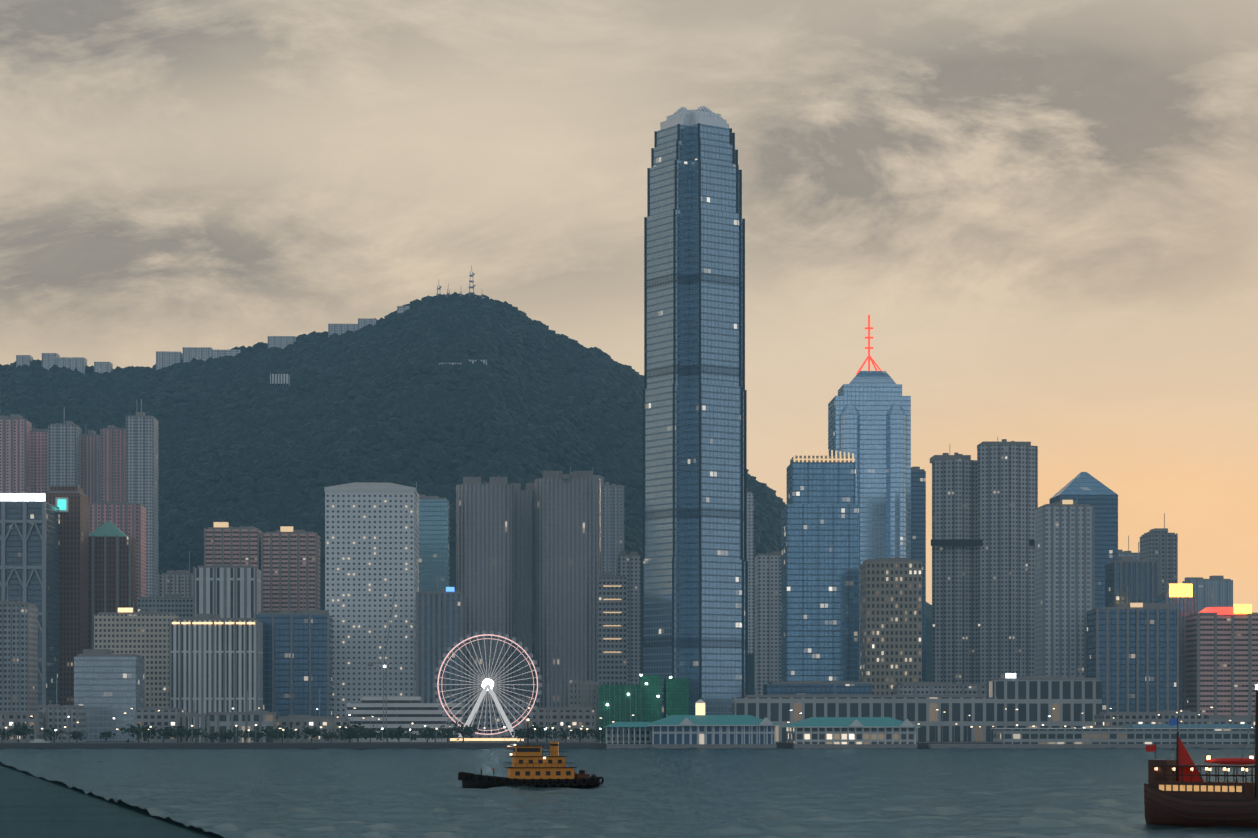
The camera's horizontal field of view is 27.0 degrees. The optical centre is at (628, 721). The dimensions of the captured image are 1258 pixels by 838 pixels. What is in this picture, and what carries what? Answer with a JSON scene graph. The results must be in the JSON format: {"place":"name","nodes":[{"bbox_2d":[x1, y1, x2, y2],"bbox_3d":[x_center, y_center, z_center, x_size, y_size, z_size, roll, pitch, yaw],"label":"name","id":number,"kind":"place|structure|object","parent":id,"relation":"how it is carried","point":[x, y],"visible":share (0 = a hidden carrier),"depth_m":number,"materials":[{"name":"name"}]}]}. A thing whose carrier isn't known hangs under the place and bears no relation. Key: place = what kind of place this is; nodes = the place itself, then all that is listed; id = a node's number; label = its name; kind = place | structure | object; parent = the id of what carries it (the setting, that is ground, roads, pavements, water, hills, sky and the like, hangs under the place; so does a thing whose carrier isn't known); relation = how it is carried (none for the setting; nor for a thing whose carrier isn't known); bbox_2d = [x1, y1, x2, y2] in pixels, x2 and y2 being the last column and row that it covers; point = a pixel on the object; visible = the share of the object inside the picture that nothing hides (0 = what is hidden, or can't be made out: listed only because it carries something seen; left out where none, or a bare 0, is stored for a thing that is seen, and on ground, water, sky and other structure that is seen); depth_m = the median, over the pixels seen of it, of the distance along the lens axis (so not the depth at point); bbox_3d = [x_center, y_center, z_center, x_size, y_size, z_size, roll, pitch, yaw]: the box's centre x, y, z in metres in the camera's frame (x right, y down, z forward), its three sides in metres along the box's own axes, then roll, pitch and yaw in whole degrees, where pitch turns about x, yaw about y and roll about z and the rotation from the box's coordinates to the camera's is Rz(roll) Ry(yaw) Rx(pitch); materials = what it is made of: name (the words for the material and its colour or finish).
{"place":"outdoors","nodes":[
{"label":"outdoors","id":0,"kind":"place"},
{"bbox_2d":[80,345,931,694],"bbox_3d":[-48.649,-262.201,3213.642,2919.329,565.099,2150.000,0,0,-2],"label":"mountain terrain","id":1,"kind":"structure","parent":0,"point":[750,657],"depth_m":2486.75,"materials":[{"name":"green plant"}]},
{"bbox_2d":[16,306,486,385],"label":"hilltop buildings","id":2,"kind":"structure","parent":1,"relation":"on","point":[163,359],"depth_m":3347.52,"materials":[{"name":"grey concrete"}]},
{"bbox_2d":[0,292,785,615],"bbox_3d":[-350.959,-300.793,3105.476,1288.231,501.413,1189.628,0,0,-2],"label":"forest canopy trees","id":3,"kind":"object","parent":1,"relation":"on","point":[526,398],"visible":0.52,"depth_m":3045.80,"materials":[{"name":"green plant"}]},
{"bbox_2d":[437,265,484,298],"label":"radio towers","id":4,"kind":"structure","parent":1,"relation":"on","point":[471,281],"depth_m":3366.28,"materials":[{"name":"silver metal"}]},
{"bbox_2d":[0,752,1143,837],"bbox_3d":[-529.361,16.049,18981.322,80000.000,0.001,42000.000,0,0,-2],"label":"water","id":5,"kind":"structure","parent":0,"point":[31,806],"depth_m":443.19,"materials":[{"name":"liquid"}]},
{"bbox_2d":[0,747,1257,837],"bbox_3d":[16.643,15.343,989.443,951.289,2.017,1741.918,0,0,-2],"label":"water surface","id":6,"kind":"object","parent":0,"point":[652,792],"visible":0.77,"depth_m":568.62,"materials":[{"name":"liquid"}]},
{"bbox_2d":[503,742,513,748],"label":"launch","id":7,"kind":"object","parent":6,"relation":"on","point":[509,747],"visible":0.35,"depth_m":1465.47,"materials":[{"name":"white"}]},
{"bbox_2d":[458,719,603,788],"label":"tug boat","id":8,"kind":"object","parent":6,"relation":"on","point":[531,765],"visible":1,"depth_m":614.45,"materials":[{"name":"black metal"}]},
{"bbox_2d":[0,743,1254,748],"bbox_3d":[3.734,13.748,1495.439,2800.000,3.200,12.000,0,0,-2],"label":"promenade","id":9,"kind":"structure","parent":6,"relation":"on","point":[281,745],"depth_m":1483.71,"materials":[{"name":"concrete"}]},
{"bbox_2d":[5,724,1091,742],"bbox_3d":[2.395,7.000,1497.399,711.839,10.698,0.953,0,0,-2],"label":"promenade lamps","id":10,"kind":"object","parent":9,"relation":"on","point":[437,728],"visible":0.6,"depth_m":1493.86,"materials":[{"name":"grey metal"}]},
{"bbox_2d":[605,699,778,748],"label":"ferry pier","id":11,"kind":"structure","parent":6,"relation":"on","point":[700,729],"depth_m":1482.16,"materials":[{"name":"concrete"}]},
{"bbox_2d":[782,717,919,748],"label":"ferry pier","id":12,"kind":"structure","parent":6,"relation":"on","point":[848,732],"depth_m":1484.14,"materials":[{"name":"concrete"}]},
{"bbox_2d":[928,724,1254,748],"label":"ferry terminal","id":13,"kind":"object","parent":6,"relation":"on","point":[1138,736],"visible":0.85,"depth_m":1489.61,"materials":[{"name":"concrete"}]},
{"bbox_2d":[1143,685,1257,827],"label":"ship","id":14,"kind":"object","parent":6,"relation":"on","point":[1179,791],"visible":0.98,"depth_m":380.94,"materials":[{"name":"brown wood"}]},
{"bbox_2d":[0,0,1257,612],"label":"sky","id":15,"kind":"structure","parent":0,"point":[1042,215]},
{"bbox_2d":[50,741,1254,742],"bbox_3d":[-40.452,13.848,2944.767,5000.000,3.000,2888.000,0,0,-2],"label":"ground","id":16,"kind":"structure","parent":0,"point":[395,742],"depth_m":1539.53,"materials":[{"name":"concrete"}]},
{"bbox_2d":[0,414,31,501],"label":"apartment tower","id":17,"kind":"structure","parent":16,"relation":"on","point":[15,429],"depth_m":2471.97,"materials":[{"name":"concrete"}]},
{"bbox_2d":[0,579,37,711],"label":"building","id":18,"kind":"structure","parent":16,"relation":"on","point":[19,650],"depth_m":1727.15,"materials":[{"name":"concrete"}]},
{"bbox_2d":[0,684,43,742],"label":"low-rise building","id":19,"kind":"structure","parent":16,"relation":"on","point":[8,719],"depth_m":1538.46,"materials":[{"name":"concrete"}]},
{"bbox_2d":[0,493,59,707],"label":"skyscraper","id":20,"kind":"structure","parent":16,"relation":"on","point":[30,550],"depth_m":1876.42,"materials":[{"name":"white"}]},
{"bbox_2d":[30,424,47,501],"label":"apartment tower","id":21,"kind":"structure","parent":16,"relation":"on","point":[38,460],"depth_m":2492.73,"materials":[{"name":"concrete"}]},
{"bbox_2d":[30,739,49,742],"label":"boat","id":22,"kind":"object","parent":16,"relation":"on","point":[38,741],"visible":0.31,"depth_m":1526.66,"materials":[{"name":"grey"}]},
{"bbox_2d":[37,676,85,741],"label":"low-rise building","id":23,"kind":"structure","parent":16,"relation":"on","point":[56,714],"depth_m":1559.07,"materials":[{"name":"concrete"}]},
{"bbox_2d":[48,407,81,490],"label":"apartment tower","id":24,"kind":"structure","parent":16,"relation":"on","point":[63,453],"depth_m":2453.69,"materials":[{"name":"concrete"}]},
{"bbox_2d":[45,477,88,705],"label":"skyscraper","id":25,"kind":"structure","parent":16,"relation":"on","point":[74,580],"depth_m":1927.10,"materials":[{"name":"brown stone"}]},
{"bbox_2d":[80,430,99,503],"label":"apartment tower","id":26,"kind":"structure","parent":16,"relation":"on","point":[90,463],"depth_m":2473.84,"materials":[{"name":"concrete"}]},
{"bbox_2d":[74,649,143,740],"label":"office building","id":27,"kind":"structure","parent":16,"relation":"on","point":[108,686],"depth_m":1629.60,"materials":[{"name":"glass"}]},
{"bbox_2d":[89,521,136,648],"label":"skyscraper","id":28,"kind":"structure","parent":16,"relation":"on","point":[112,567],"depth_m":1977.60,"materials":[{"name":"brown stone"}]},
{"bbox_2d":[100,425,125,501],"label":"apartment tower","id":29,"kind":"structure","parent":16,"relation":"on","point":[112,462],"depth_m":2425.03,"materials":[{"name":"concrete"}]},
{"bbox_2d":[89,501,145,598],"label":"apartment tower","id":30,"kind":"structure","parent":16,"relation":"on","point":[127,518],"depth_m":2077.14,"materials":[{"name":"concrete"}]},
{"bbox_2d":[94,589,179,707],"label":"beige office building","id":31,"kind":"structure","parent":16,"relation":"on","point":[144,635],"depth_m":1729.77,"materials":[{"name":"concrete"}]},
{"bbox_2d":[126,399,157,596],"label":"apartment tower","id":32,"kind":"structure","parent":16,"relation":"on","point":[141,458],"depth_m":2416.25,"materials":[{"name":"concrete"}]},
{"bbox_2d":[135,686,184,741],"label":"low-rise building","id":33,"kind":"structure","parent":16,"relation":"on","point":[145,716],"depth_m":1550.93,"materials":[{"name":"concrete"}]},
{"bbox_2d":[137,594,192,617],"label":"building","id":34,"kind":"structure","parent":16,"relation":"on","point":[179,605],"depth_m":1979.15,"materials":[{"name":"concrete"}]},
{"bbox_2d":[158,552,192,596],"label":"building","id":35,"kind":"structure","parent":16,"relation":"on","point":[175,582],"depth_m":2178.10,"materials":[{"name":"concrete"}]},
{"bbox_2d":[177,701,209,741],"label":"building","id":36,"kind":"structure","parent":16,"relation":"on","point":[187,720],"depth_m":1541.34,"materials":[{"name":"concrete"}]},
{"bbox_2d":[169,595,262,713],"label":"office building","id":37,"kind":"structure","parent":16,"relation":"on","point":[215,664],"depth_m":1681.22,"materials":[{"name":"concrete"}]},
{"bbox_2d":[193,542,260,617],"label":"office building","id":38,"kind":"structure","parent":16,"relation":"on","point":[239,587],"depth_m":1930.42,"materials":[{"name":"concrete"}]},
{"bbox_2d":[204,526,261,569],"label":"building","id":39,"kind":"structure","parent":16,"relation":"on","point":[238,546],"depth_m":2030.11,"materials":[{"name":"concrete"}]},
{"bbox_2d":[203,691,279,741],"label":"low-rise building","id":40,"kind":"structure","parent":16,"relation":"on","point":[226,721],"depth_m":1542.32,"materials":[{"name":"concrete"}]},
{"bbox_2d":[261,530,319,611],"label":"building","id":41,"kind":"structure","parent":16,"relation":"on","point":[290,565],"depth_m":2031.45,"materials":[{"name":"concrete"}]},
{"bbox_2d":[254,586,332,715],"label":"dark building","id":42,"kind":"structure","parent":16,"relation":"on","point":[297,660],"depth_m":1732.73,"materials":[{"name":"blue glass"}]},
{"bbox_2d":[0,721,604,742],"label":"trees","id":43,"kind":"object","parent":16,"relation":"on","point":[350,732],"visible":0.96,"depth_m":1515.71,"materials":[{"name":"green plant"}]},
{"bbox_2d":[276,688,349,741],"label":"low building","id":44,"kind":"structure","parent":16,"relation":"on","point":[325,723],"depth_m":1553.66,"materials":[{"name":"concrete"}]},
{"bbox_2d":[325,482,418,717],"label":"skyscraper","id":45,"kind":"structure","parent":16,"relation":"on","point":[371,547],"depth_m":1784.13,"materials":[{"name":"white paint"}]},
{"bbox_2d":[368,588,395,741],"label":"tower crane","id":46,"kind":"object","parent":16,"relation":"on","point":[384,665],"visible":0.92,"depth_m":1543.95,"materials":[{"name":"silver metal"}]},
{"bbox_2d":[347,697,462,741],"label":"low building","id":47,"kind":"structure","parent":16,"relation":"on","point":[404,712],"depth_m":1585.36,"materials":[{"name":"grey concrete"}]},
{"bbox_2d":[416,482,448,593],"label":"office tower","id":48,"kind":"structure","parent":16,"relation":"on","point":[433,538],"depth_m":2134.80,"materials":[{"name":"teal glass"}]},
{"bbox_2d":[416,577,463,702],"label":"office building","id":49,"kind":"structure","parent":16,"relation":"on","point":[439,622],"depth_m":1735.34,"materials":[{"name":"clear glass"}]},
{"bbox_2d":[433,631,541,741],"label":"observation wheel","id":50,"kind":"object","parent":16,"relation":"on","point":[487,684],"visible":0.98,"depth_m":1549.81,"materials":[{"name":"pink"}]},
{"bbox_2d":[455,696,528,736],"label":"low building","id":51,"kind":"structure","parent":16,"relation":"on","point":[492,725],"depth_m":1626.87,"materials":[{"name":"concrete"}]},
{"bbox_2d":[456,471,600,707],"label":"skyscraper","id":52,"kind":"structure","parent":16,"relation":"on","point":[528,567],"depth_m":1848.06,"materials":[{"name":"concrete"}]},
{"bbox_2d":[524,684,594,741],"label":"low-rise building","id":53,"kind":"structure","parent":16,"relation":"on","point":[573,718],"depth_m":1588.07,"materials":[{"name":"concrete"}]},
{"bbox_2d":[568,680,601,740],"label":"building","id":54,"kind":"structure","parent":16,"relation":"on","point":[583,694],"depth_m":1648.01,"materials":[{"name":"concrete"}]},
{"bbox_2d":[593,475,603,485],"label":"building","id":55,"kind":"structure","parent":16,"relation":"on","point":[599,477],"depth_m":2388.98,"materials":[{"name":"concrete"}]},
{"bbox_2d":[597,572,627,684],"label":"building under construction","id":56,"kind":"structure","parent":16,"relation":"on","point":[612,629],"depth_m":1789.14,"materials":[{"name":"concrete"}]},
{"bbox_2d":[601,482,623,575],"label":"high-rise building","id":57,"kind":"structure","parent":16,"relation":"on","point":[612,521],"depth_m":2339.08,"materials":[{"name":"concrete"}]},
{"bbox_2d":[616,551,640,684],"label":"building","id":58,"kind":"structure","parent":16,"relation":"on","point":[628,566],"depth_m":1889.61,"materials":[{"name":"concrete"}]},
{"bbox_2d":[29,707,1230,742],"bbox_3d":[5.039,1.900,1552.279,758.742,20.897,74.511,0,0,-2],"label":"street lamp posts","id":59,"kind":"object","parent":16,"relation":"on","point":[580,726],"visible":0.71,"depth_m":1532.94,"materials":[{"name":"grey metal"}]},
{"bbox_2d":[598,674,688,740],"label":"green building","id":60,"kind":"structure","parent":16,"relation":"on","point":[641,701],"depth_m":1634.68,"materials":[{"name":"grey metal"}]},
{"bbox_2d":[641,106,747,718],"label":"skyscraper","id":61,"kind":"structure","parent":16,"relation":"on","point":[694,596],"depth_m":1690.71,"materials":[{"name":"blue glass"}]},
{"bbox_2d":[747,492,753,653],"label":"high-rise building","id":62,"kind":"structure","parent":16,"relation":"on","point":[750,527],"depth_m":2343.02,"materials":[{"name":"concrete"}]},
{"bbox_2d":[755,551,780,694],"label":"high-rise building","id":63,"kind":"structure","parent":16,"relation":"on","point":[767,617],"depth_m":2042.96,"materials":[{"name":"concrete"}]},
{"bbox_2d":[763,681,871,694],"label":"low-rise building","id":64,"kind":"structure","parent":16,"relation":"on","point":[817,688],"depth_m":1713.48,"materials":[{"name":"grey glass"}]},
{"bbox_2d":[781,449,858,681],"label":"skyscraper","id":65,"kind":"structure","parent":16,"relation":"on","point":[820,575],"depth_m":1873.97,"materials":[{"name":"blue glass"}]},
{"bbox_2d":[731,695,996,741],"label":"waterfront building","id":66,"kind":"structure","parent":16,"relation":"on","point":[923,713],"depth_m":1614.62,"materials":[{"name":"concrete"}]},
{"bbox_2d":[828,315,910,681],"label":"building","id":67,"kind":"structure","parent":16,"relation":"on","point":[869,419],"depth_m":2108.42,"materials":[{"name":"blue glass"}]},
{"bbox_2d":[860,558,921,694],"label":"high-rise building","id":68,"kind":"structure","parent":16,"relation":"on","point":[890,623],"depth_m":1795.04,"materials":[{"name":"concrete"}]},
{"bbox_2d":[911,467,925,681],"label":"skyscraper","id":69,"kind":"structure","parent":16,"relation":"on","point":[918,512],"depth_m":2247.30,"materials":[{"name":"blue glass"}]},
{"bbox_2d":[893,682,985,696],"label":"low-rise building","id":70,"kind":"structure","parent":16,"relation":"on","point":[923,688],"depth_m":1695.79,"materials":[{"name":"concrete"}]},
{"bbox_2d":[930,441,1037,683],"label":"skyscraper","id":71,"kind":"structure","parent":16,"relation":"on","point":[984,505],"depth_m":1904.14,"materials":[{"name":"concrete"}]},
{"bbox_2d":[986,658,1101,727],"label":"building","id":72,"kind":"structure","parent":16,"relation":"on","point":[1034,700],"depth_m":1647.49,"materials":[{"name":"concrete"}]},
{"bbox_2d":[1,439,1142,677],"bbox_3d":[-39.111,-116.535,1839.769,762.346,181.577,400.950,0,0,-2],"label":"rooftop signs","id":73,"kind":"object","parent":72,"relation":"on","point":[61,503],"visible":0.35,"depth_m":1845.04,"materials":[{"name":"white paint"}]},
{"bbox_2d":[1035,501,1093,677],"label":"high-rise building","id":74,"kind":"structure","parent":16,"relation":"on","point":[1064,568],"depth_m":1798.54,"materials":[{"name":"concrete"}]},
{"bbox_2d":[1049,472,1117,607],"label":"pyramid tower","id":75,"kind":"structure","parent":16,"relation":"on","point":[1083,488],"depth_m":2201.86,"materials":[{"name":"blue glass"}]},
{"bbox_2d":[1118,536,1139,559],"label":"building","id":76,"kind":"structure","parent":16,"relation":"on","point":[1122,553],"depth_m":2605.28,"materials":[{"name":"glass"}]},
{"bbox_2d":[1105,542,1158,606],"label":"dark building","id":77,"kind":"structure","parent":16,"relation":"on","point":[1139,578],"depth_m":1900.64,"materials":[{"name":"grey glass"}]},
{"bbox_2d":[1087,586,1178,711],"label":"dark building","id":78,"kind":"structure","parent":16,"relation":"on","point":[1133,659],"depth_m":1749.69,"materials":[{"name":"blue glass"}]},
{"bbox_2d":[1094,710,1206,727],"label":"low-rise building","id":79,"kind":"structure","parent":16,"relation":"on","point":[1103,719],"depth_m":1599.41,"materials":[{"name":"concrete"}]},
{"bbox_2d":[1140,513,1177,594],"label":"building","id":80,"kind":"structure","parent":16,"relation":"on","point":[1160,545],"depth_m":2304.00,"materials":[{"name":"concrete"}]},
{"bbox_2d":[1154,584,1195,709],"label":"high-rise building","id":81,"kind":"structure","parent":16,"relation":"on","point":[1181,597],"depth_m":1800.45,"materials":[{"name":"grey glass"}]},
{"bbox_2d":[1182,576,1232,612],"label":"building","id":82,"kind":"structure","parent":16,"relation":"on","point":[1222,591],"depth_m":3111.26,"materials":[{"name":"glass"}]},
{"bbox_2d":[1186,586,1257,715],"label":"pink building","id":83,"kind":"structure","parent":16,"relation":"on","point":[1221,661],"depth_m":1751.59,"materials":[{"name":"concrete"}]},
{"bbox_2d":[1207,703,1254,741],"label":"low-rise building","id":84,"kind":"structure","parent":16,"relation":"on","point":[1240,719],"depth_m":1600.94,"materials":[{"name":"concrete"}]}
]}

